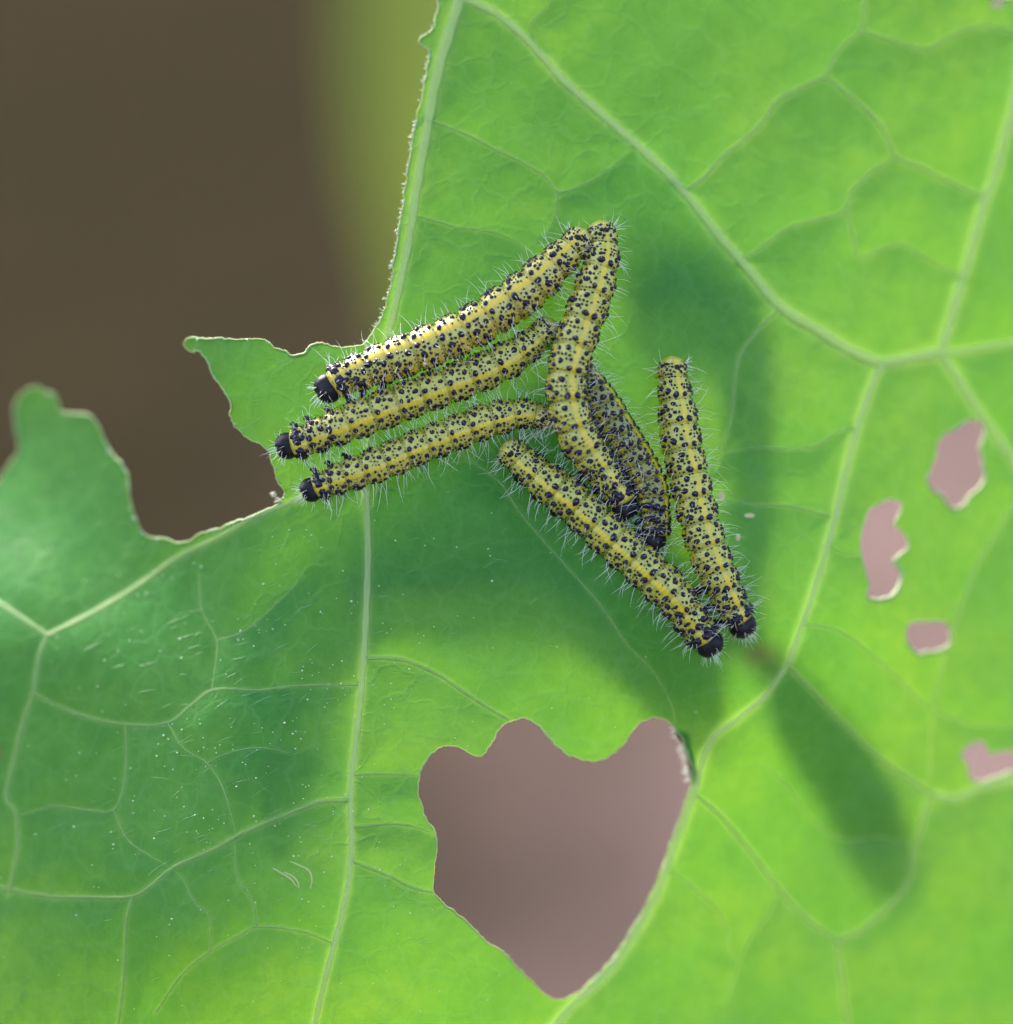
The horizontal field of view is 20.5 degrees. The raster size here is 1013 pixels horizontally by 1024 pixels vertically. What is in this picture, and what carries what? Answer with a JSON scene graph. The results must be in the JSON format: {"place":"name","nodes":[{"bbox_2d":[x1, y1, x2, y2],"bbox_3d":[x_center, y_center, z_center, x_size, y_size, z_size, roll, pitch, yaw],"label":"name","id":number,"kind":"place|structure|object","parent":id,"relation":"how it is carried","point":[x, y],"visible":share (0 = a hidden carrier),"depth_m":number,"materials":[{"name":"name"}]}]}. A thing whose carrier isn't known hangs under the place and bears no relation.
{"place":"outdoors","nodes":[
{"label":"outdoors","id":0,"kind":"place"},
{"bbox_2d":[0,0,1012,1023],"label":"eaten leaf","id":1,"kind":"object","parent":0,"point":[219,747],"visible":1,"depth_m":0.36,"materials":[{"name":"green plant"}]},
{"bbox_2d":[266,311,557,471],"bbox_3d":[-0.012,-0.015,0.356,0.040,0.021,0.007,-2,18,-7],"label":"caterpillar","id":2,"kind":"object","parent":1,"relation":"on","point":[432,389],"visible":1,"depth_m":0.35,"materials":[{"name":"yellow"}]},
{"bbox_2d":[292,388,551,519],"bbox_3d":[-0.010,-0.008,0.356,0.035,0.018,0.010,0,18,0],"label":"caterpillar","id":3,"kind":"object","parent":1,"relation":"on","point":[466,429],"visible":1,"depth_m":0.35,"materials":[{"name":"yellow"}]},
{"bbox_2d":[305,214,596,408],"bbox_3d":[-0.006,-0.024,0.356,0.039,0.026,0.012,-3,18,-10],"label":"caterpillar","id":4,"kind":"object","parent":1,"relation":"on","point":[527,289],"visible":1,"depth_m":0.35,"materials":[{"name":"yellow"}]},
{"bbox_2d":[524,213,637,526],"bbox_3d":[0.010,-0.018,0.357,0.017,0.040,0.018,0,18,0],"label":"caterpillar","id":5,"kind":"object","parent":1,"relation":"attached to","point":[586,449],"visible":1,"depth_m":0.35,"materials":[{"name":"yellow"}]},
{"bbox_2d":[484,428,738,664],"bbox_3d":[0.013,0.005,0.357,0.034,0.030,0.008,4,18,12],"label":"caterpillar","id":6,"kind":"object","parent":1,"relation":"on","point":[658,580],"visible":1,"depth_m":0.35,"materials":[{"name":"yellow"}]},
{"bbox_2d":[583,356,675,549],"bbox_3d":[0.015,-0.007,0.358,0.016,0.026,0.012,11,21,31],"label":"caterpillar","id":7,"kind":"object","parent":1,"relation":"on","point":[651,486],"visible":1,"depth_m":0.36,"materials":[{"name":"yellow"}]},
{"bbox_2d":[640,353,762,646],"bbox_3d":[0.025,-0.001,0.358,0.012,0.038,0.019,-14,23,-37],"label":"caterpillar","id":8,"kind":"object","parent":1,"relation":"on","point":[696,505],"visible":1,"depth_m":0.36,"materials":[{"name":"yellow"}]},
{"bbox_2d":[0,0,1012,998],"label":"ground","id":9,"kind":"structure","parent":0,"point":[174,174],"depth_m":3.09,"materials":[{"name":"soil"}]},
{"bbox_2d":[350,0,437,286],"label":"leaf","id":10,"kind":"object","parent":9,"relation":"on","point":[389,55],"visible":0.24,"depth_m":1.26,"materials":[{"name":"green plant"}]}
]}

